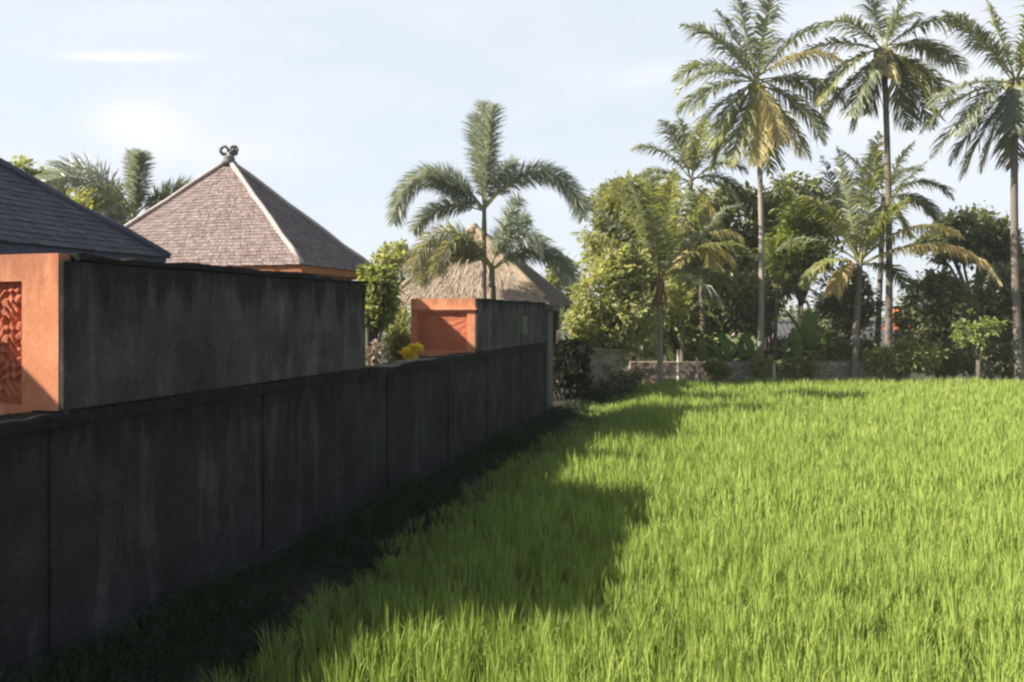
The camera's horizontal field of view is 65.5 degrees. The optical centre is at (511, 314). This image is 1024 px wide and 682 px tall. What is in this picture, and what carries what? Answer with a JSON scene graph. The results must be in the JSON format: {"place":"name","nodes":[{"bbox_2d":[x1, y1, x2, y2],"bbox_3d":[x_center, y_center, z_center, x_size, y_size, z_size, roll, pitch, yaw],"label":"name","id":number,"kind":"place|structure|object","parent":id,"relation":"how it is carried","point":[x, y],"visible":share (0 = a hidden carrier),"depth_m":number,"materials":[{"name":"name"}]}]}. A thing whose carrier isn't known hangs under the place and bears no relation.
{"place":"outdoors","nodes":[
{"label":"outdoors","id":0,"kind":"place"},
{"bbox_2d":[0,316,1013,681],"bbox_3d":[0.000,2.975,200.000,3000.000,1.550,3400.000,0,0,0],"label":"ground","id":1,"kind":"structure","parent":0,"point":[298,586],"depth_m":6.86,"materials":[{"name":"green plant"}]},
{"bbox_2d":[8,155,71,196],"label":"broadleaf tree","id":2,"kind":"object","parent":1,"relation":"on","point":[21,163],"visible":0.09,"depth_m":21.74,"materials":[{"name":"green plant"}]},
{"bbox_2d":[0,158,171,262],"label":"villa","id":3,"kind":"object","parent":1,"relation":"on","point":[37,216],"visible":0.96,"depth_m":7.60,"materials":[{"name":"grey tile"}]},
{"bbox_2d":[66,182,139,224],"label":"broadleaf tree","id":4,"kind":"object","parent":1,"relation":"on","point":[91,203],"visible":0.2,"depth_m":20.68,"materials":[{"name":"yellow plant"}]},
{"bbox_2d":[34,147,194,222],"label":"foxtail palm","id":5,"kind":"object","parent":1,"relation":"on","point":[137,168],"visible":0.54,"depth_m":19.39,"materials":[{"name":"green plant"}]},
{"bbox_2d":[124,145,370,279],"bbox_3d":[-4.736,-0.293,13.327,4.340,5.085,2.618,0,0,16],"label":"villa","id":6,"kind":"object","parent":1,"relation":"on","point":[228,210],"visible":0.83,"depth_m":12.59,"materials":[{"name":"brown tile"}]},
{"bbox_2d":[0,253,547,680],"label":"boundary wall","id":7,"kind":"structure","parent":1,"relation":"on","point":[168,428],"depth_m":6.37,"materials":[{"name":"concrete"}]},
{"bbox_2d":[365,339,382,365],"bbox_3d":[-1.865,1.309,10.282,0.304,1.992,0.613,0,0,32],"label":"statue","id":8,"kind":"object","parent":1,"relation":"on","point":[374,359],"visible":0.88,"depth_m":10.36,"materials":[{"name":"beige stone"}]},
{"bbox_2d":[354,260,405,359],"bbox_3d":[-1.954,0.804,11.390,0.797,3.221,1.190,0,0,0],"label":"bush","id":9,"kind":"object","parent":1,"relation":"on","point":[383,301],"visible":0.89,"depth_m":11.46,"materials":[{"name":"green plant"}]},
{"bbox_2d":[369,238,417,327],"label":"broadleaf tree","id":10,"kind":"object","parent":1,"relation":"on","point":[386,254],"visible":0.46,"depth_m":29.73,"materials":[{"name":"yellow plant"}]},
{"bbox_2d":[380,304,410,363],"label":"bush","id":11,"kind":"object","parent":1,"relation":"on","point":[398,338],"visible":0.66,"depth_m":14.42,"materials":[{"name":"green plant"}]},
{"bbox_2d":[397,342,424,359],"bbox_3d":[-1.543,1.362,12.051,0.428,1.893,0.744,0,0,0],"label":"croton","id":12,"kind":"object","parent":1,"relation":"on","point":[407,353],"visible":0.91,"depth_m":12.14,"materials":[{"name":"yellow plant"}]},
{"bbox_2d":[397,223,574,378],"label":"thatched pavilion","id":13,"kind":"structure","parent":1,"relation":"on","point":[525,282],"depth_m":21.74,"materials":[{"name":"brown plant"}]},
{"bbox_2d":[382,98,595,297],"bbox_3d":[-0.587,-1.667,20.357,5.404,7.635,2.172,0,0,0],"label":"foxtail palm","id":14,"kind":"object","parent":1,"relation":"on","point":[483,144],"visible":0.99,"depth_m":19.90,"materials":[{"name":"green plant"}]},
{"bbox_2d":[398,189,582,298],"bbox_3d":[-0.441,-0.312,17.534,4.134,4.934,2.144,0,0,0],"label":"foxtail palm","id":15,"kind":"object","parent":1,"relation":"on","point":[453,248],"visible":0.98,"depth_m":17.41,"materials":[{"name":"green plant"}]},
{"bbox_2d":[544,304,559,409],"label":"gate pillar","id":16,"kind":"structure","parent":1,"relation":"on","point":[549,309],"depth_m":17.86,"materials":[{"name":"grey stone"}]},
{"bbox_2d":[540,251,586,347],"bbox_3d":[1.588,0.035,26.962,2.236,4.533,1.587,0,0,0],"label":"bush","id":17,"kind":"object","parent":1,"relation":"on","point":[551,277],"visible":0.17,"depth_m":26.84,"materials":[{"name":"green plant"}]},
{"bbox_2d":[555,347,592,393],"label":"bush","id":18,"kind":"object","parent":1,"relation":"on","point":[579,378],"visible":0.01,"depth_m":22.28,"materials":[{"name":"green plant"}]},
{"bbox_2d":[553,335,600,399],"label":"bush","id":19,"kind":"object","parent":1,"relation":"on","point":[570,366],"visible":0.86,"depth_m":20.90,"materials":[{"name":"green plant"}]},
{"bbox_2d":[578,347,624,387],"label":"tan wall","id":20,"kind":"structure","parent":1,"relation":"on","point":[597,370],"depth_m":24.22,"materials":[{"name":"grey concrete"}]},
{"bbox_2d":[559,242,665,373],"bbox_3d":[3.126,0.119,24.869,3.334,4.820,2.956,0,0,0],"label":"bush","id":21,"kind":"object","parent":1,"relation":"on","point":[613,321],"visible":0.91,"depth_m":24.36,"materials":[{"name":"green plant"}]},
{"bbox_2d":[589,366,647,396],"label":"bush","id":22,"kind":"object","parent":1,"relation":"on","point":[615,383],"visible":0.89,"depth_m":22.86,"materials":[{"name":"green plant"}]},
{"bbox_2d":[573,169,690,368],"bbox_3d":[4.482,-1.403,29.588,4.542,7.952,3.320,0,0,0],"label":"broadleaf tree","id":23,"kind":"object","parent":1,"relation":"on","point":[604,193],"visible":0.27,"depth_m":28.96,"materials":[{"name":"green plant"}]},
{"bbox_2d":[569,167,749,384],"bbox_3d":[4.606,-1.109,25.474,5.762,7.423,3.177,0,0,0],"label":"coconut palm","id":24,"kind":"object","parent":1,"relation":"on","point":[657,239],"visible":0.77,"depth_m":25.41,"materials":[{"name":"green plant"}]},
{"bbox_2d":[648,344,688,360],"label":"banana plant","id":25,"kind":"object","parent":1,"relation":"on","point":[669,354],"visible":0.29,"depth_m":26.88,"materials":[{"name":"green plant"}]},
{"bbox_2d":[677,349,679,379],"bbox_3d":[5.471,1.900,26.201,0.106,1.502,0.102,0,0,-22],"label":"fence post","id":26,"kind":"object","parent":1,"relation":"on","point":[678,364],"visible":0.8,"depth_m":26.16,"materials":[{"name":"paint"}]},
{"bbox_2d":[648,272,722,366],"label":"coconut palm","id":27,"kind":"object","parent":1,"relation":"on","point":[680,298],"visible":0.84,"depth_m":26.54,"materials":[{"name":"green plant"}]},
{"bbox_2d":[633,272,738,362],"bbox_3d":[5.964,0.560,27.990,4.217,4.197,2.518,0,0,0],"label":"bush","id":28,"kind":"object","parent":1,"relation":"on","point":[671,334],"visible":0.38,"depth_m":27.59,"materials":[{"name":"green plant"}]},
{"bbox_2d":[628,112,750,318],"bbox_3d":[6.841,-2.491,31.001,4.965,10.707,2.745,0,0,0],"label":"coconut palm","id":29,"kind":"object","parent":1,"relation":"on","point":[688,156],"visible":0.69,"depth_m":30.89,"materials":[{"name":"green plant"}]},
{"bbox_2d":[365,272,1023,360],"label":"wood","id":30,"kind":"object","parent":1,"relation":"on","point":[792,311],"visible":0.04,"depth_m":62.02,"materials":[{"name":"green plant"}]},
{"bbox_2d":[696,358,698,380],"bbox_3d":[6.095,2.050,26.201,0.106,1.202,0.102,0,0,-22],"label":"fence post","id":31,"kind":"object","parent":1,"relation":"on","point":[697,367],"visible":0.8,"depth_m":26.16,"materials":[{"name":"paint"}]},
{"bbox_2d":[676,338,719,360],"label":"banana plant","id":32,"kind":"object","parent":1,"relation":"on","point":[702,354],"visible":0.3,"depth_m":27.01,"materials":[{"name":"green plant"}]},
{"bbox_2d":[647,333,751,361],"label":"bush","id":33,"kind":"object","parent":1,"relation":"on","point":[731,358],"visible":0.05,"depth_m":29.25,"materials":[{"name":"green plant"}]},
{"bbox_2d":[663,191,746,340],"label":"coconut palm","id":34,"kind":"object","parent":1,"relation":"on","point":[710,258],"visible":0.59,"depth_m":27.41,"materials":[{"name":"green plant"}]},
{"bbox_2d":[700,357,735,382],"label":"bush","id":35,"kind":"object","parent":1,"relation":"on","point":[720,368],"visible":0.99,"depth_m":25.97,"materials":[{"name":"green plant"}]},
{"bbox_2d":[663,268,773,360],"bbox_3d":[7.297,0.410,28.598,4.043,4.495,2.882,0,0,19],"label":"bush","id":36,"kind":"object","parent":1,"relation":"on","point":[730,316],"visible":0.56,"depth_m":28.09,"materials":[{"name":"green plant"}]},
{"bbox_2d":[648,180,807,360],"bbox_3d":[8.621,-1.287,31.703,7.306,8.703,4.550,0,0,0],"label":"broadleaf tree","id":37,"kind":"object","parent":1,"relation":"on","point":[751,228],"visible":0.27,"depth_m":31.43,"materials":[{"name":"green plant"}]},
{"bbox_2d":[702,332,754,362],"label":"banana plant","id":38,"kind":"object","parent":1,"relation":"on","point":[728,346],"visible":0.67,"depth_m":26.83,"materials":[{"name":"green plant"}]},
{"bbox_2d":[733,330,777,360],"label":"banana plant","id":39,"kind":"object","parent":1,"relation":"on","point":[751,344],"visible":0.61,"depth_m":27.21,"materials":[{"name":"green plant"}]},
{"bbox_2d":[731,330,786,360],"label":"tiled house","id":40,"kind":"structure","parent":1,"relation":"on","point":[764,345],"depth_m":33.35,"materials":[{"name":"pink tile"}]},
{"bbox_2d":[670,0,849,359],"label":"coconut palm","id":41,"kind":"object","parent":1,"relation":"on","point":[759,116],"visible":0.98,"depth_m":27.23,"materials":[{"name":"green plant"}]},
{"bbox_2d":[747,353,774,381],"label":"bush","id":42,"kind":"object","parent":1,"relation":"on","point":[754,362],"visible":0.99,"depth_m":26.04,"materials":[{"name":"green plant"}]},
{"bbox_2d":[628,361,910,384],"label":"stone wall","id":43,"kind":"structure","parent":1,"relation":"on","point":[832,370],"depth_m":26.55,"materials":[{"name":"grey stone"}]},
{"bbox_2d":[738,271,801,359],"bbox_3d":[9.605,0.414,29.926,2.904,4.621,2.344,0,0,30],"label":"bush","id":44,"kind":"object","parent":1,"relation":"on","point":[782,293],"visible":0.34,"depth_m":29.68,"materials":[{"name":"green plant"}]},
{"bbox_2d":[772,363,775,379],"bbox_3d":[8.611,2.100,26.201,0.106,1.102,0.102,0,0,-22],"label":"fence post","id":45,"kind":"object","parent":1,"relation":"on","point":[773,369],"visible":0.43,"depth_m":26.16,"materials":[{"name":"paint"}]},
{"bbox_2d":[732,235,821,360],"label":"coconut palm","id":46,"kind":"object","parent":1,"relation":"on","point":[785,278],"visible":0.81,"depth_m":28.15,"materials":[{"name":"green plant"}]},
{"bbox_2d":[755,195,839,326],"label":"broadleaf tree","id":47,"kind":"object","parent":1,"relation":"on","point":[793,226],"visible":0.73,"depth_m":28.61,"materials":[{"name":"green plant"}]},
{"bbox_2d":[766,328,828,380],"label":"banana plant","id":48,"kind":"object","parent":1,"relation":"on","point":[797,347],"visible":0.62,"depth_m":26.46,"materials":[{"name":"green plant"}]},
{"bbox_2d":[777,354,821,382],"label":"bush","id":49,"kind":"object","parent":1,"relation":"on","point":[795,366],"visible":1,"depth_m":26.00,"materials":[{"name":"green plant"}]},
{"bbox_2d":[744,166,856,323],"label":"broadleaf tree","id":50,"kind":"object","parent":1,"relation":"on","point":[786,181],"visible":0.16,"depth_m":33.72,"materials":[{"name":"green plant"}]},
{"bbox_2d":[769,319,839,360],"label":"bush","id":51,"kind":"object","parent":1,"relation":"on","point":[780,354],"visible":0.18,"depth_m":28.77,"materials":[{"name":"green plant"}]},
{"bbox_2d":[782,307,837,378],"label":"banana plant","id":52,"kind":"object","parent":1,"relation":"on","point":[807,330],"visible":0.88,"depth_m":26.66,"materials":[{"name":"green plant"}]},
{"bbox_2d":[805,335,836,360],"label":"banana plant","id":53,"kind":"object","parent":1,"relation":"on","point":[824,338],"visible":0.12,"depth_m":27.42,"materials":[{"name":"green plant"}]},
{"bbox_2d":[804,335,865,370],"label":"bush","id":54,"kind":"object","parent":1,"relation":"on","point":[844,353],"visible":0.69,"depth_m":26.92,"materials":[{"name":"green plant"}]},
{"bbox_2d":[770,321,913,360],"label":"grey house","id":55,"kind":"structure","parent":1,"relation":"on","point":[784,327],"depth_m":39.25,"materials":[{"name":"concrete"}]},
{"bbox_2d":[809,255,884,356],"bbox_3d":[12.463,0.249,29.466,2.759,4.851,2.458,0,0,0],"label":"bush","id":56,"kind":"object","parent":1,"relation":"on","point":[843,310],"visible":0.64,"depth_m":29.13,"materials":[{"name":"green plant"}]},
{"bbox_2d":[793,0,973,371],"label":"coconut palm","id":57,"kind":"object","parent":1,"relation":"on","point":[886,63],"visible":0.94,"depth_m":26.93,"materials":[{"name":"green plant"}]},
{"bbox_2d":[774,130,1002,381],"bbox_3d":[12.216,-1.628,26.558,6.543,8.472,3.430,0,0,0],"label":"coconut palm","id":58,"kind":"object","parent":1,"relation":"on","point":[857,234],"visible":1,"depth_m":26.24,"materials":[{"name":"green plant"}]},
{"bbox_2d":[828,138,956,355],"bbox_3d":[14.314,-2.050,30.650,4.746,9.622,2.411,0,0,0],"label":"coconut palm","id":59,"kind":"object","parent":1,"relation":"on","point":[928,208],"visible":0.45,"depth_m":30.41,"materials":[{"name":"green plant"}]},
{"bbox_2d":[882,306,912,357],"bbox_3d":[15.205,1.236,31.435,0.836,3.144,0.929,0,0,0],"label":"orange shrine","id":60,"kind":"object","parent":1,"relation":"on","point":[895,328],"visible":0.19,"depth_m":31.30,"materials":[{"name":"ceramic"}]},
{"bbox_2d":[893,335,903,357],"bbox_3d":[15.205,1.749,31.303,0.411,1.917,0.087,0,0,0],"label":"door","id":61,"kind":"structure","parent":60,"relation":"in","point":[894,338],"depth_m":31.30,"materials":[{"name":"grey wood"}]},
{"bbox_2d":[859,335,951,379],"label":"bush","id":62,"kind":"object","parent":1,"relation":"on","point":[918,363],"visible":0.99,"depth_m":26.35,"materials":[{"name":"green plant"}]},
{"bbox_2d":[893,265,1001,381],"bbox_3d":[15.467,0.442,28.593,3.796,4.433,2.869,0,0,0],"label":"bush","id":63,"kind":"object","parent":1,"relation":"on","point":[933,318],"visible":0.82,"depth_m":28.23,"materials":[{"name":"green plant"}]},
{"bbox_2d":[922,338,975,379],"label":"bush","id":64,"kind":"object","parent":1,"relation":"on","point":[954,363],"visible":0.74,"depth_m":27.16,"materials":[{"name":"green plant"}]},
{"bbox_2d":[907,200,1023,380],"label":"broadleaf tree","id":65,"kind":"object","parent":1,"relation":"on","point":[984,229],"visible":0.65,"depth_m":31.54,"materials":[{"name":"green plant"}]},
{"bbox_2d":[917,0,1023,381],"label":"coconut palm","id":66,"kind":"object","parent":1,"relation":"on","point":[1008,114],"visible":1,"depth_m":25.91,"materials":[{"name":"green plant"}]},
{"bbox_2d":[948,308,1009,380],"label":"sapling","id":67,"kind":"object","parent":1,"relation":"on","point":[976,343],"visible":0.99,"depth_m":25.92,"materials":[{"name":"green plant"}]},
{"bbox_2d":[957,259,1023,380],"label":"bush","id":68,"kind":"object","parent":1,"relation":"on","point":[1002,303],"visible":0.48,"depth_m":28.68,"materials":[{"name":"green plant"}]},
{"bbox_2d":[960,339,1023,380],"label":"bush","id":69,"kind":"object","parent":1,"relation":"on","point":[999,364],"visible":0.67,"depth_m":27.16,"materials":[{"name":"green plant"}]},
{"bbox_2d":[0,0,1023,315],"label":"sky","id":70,"kind":"structure","parent":0,"point":[328,104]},
{"bbox_2d":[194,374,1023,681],"bbox_3d":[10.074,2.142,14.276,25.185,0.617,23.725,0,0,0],"label":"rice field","id":71,"kind":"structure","parent":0,"point":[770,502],"depth_m":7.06,"materials":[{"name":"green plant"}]},
{"bbox_2d":[628,377,1012,387],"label":"bank grass","id":72,"kind":"structure","parent":0,"point":[645,383],"depth_m":26.25,"materials":[{"name":"green plant"}]}
]}

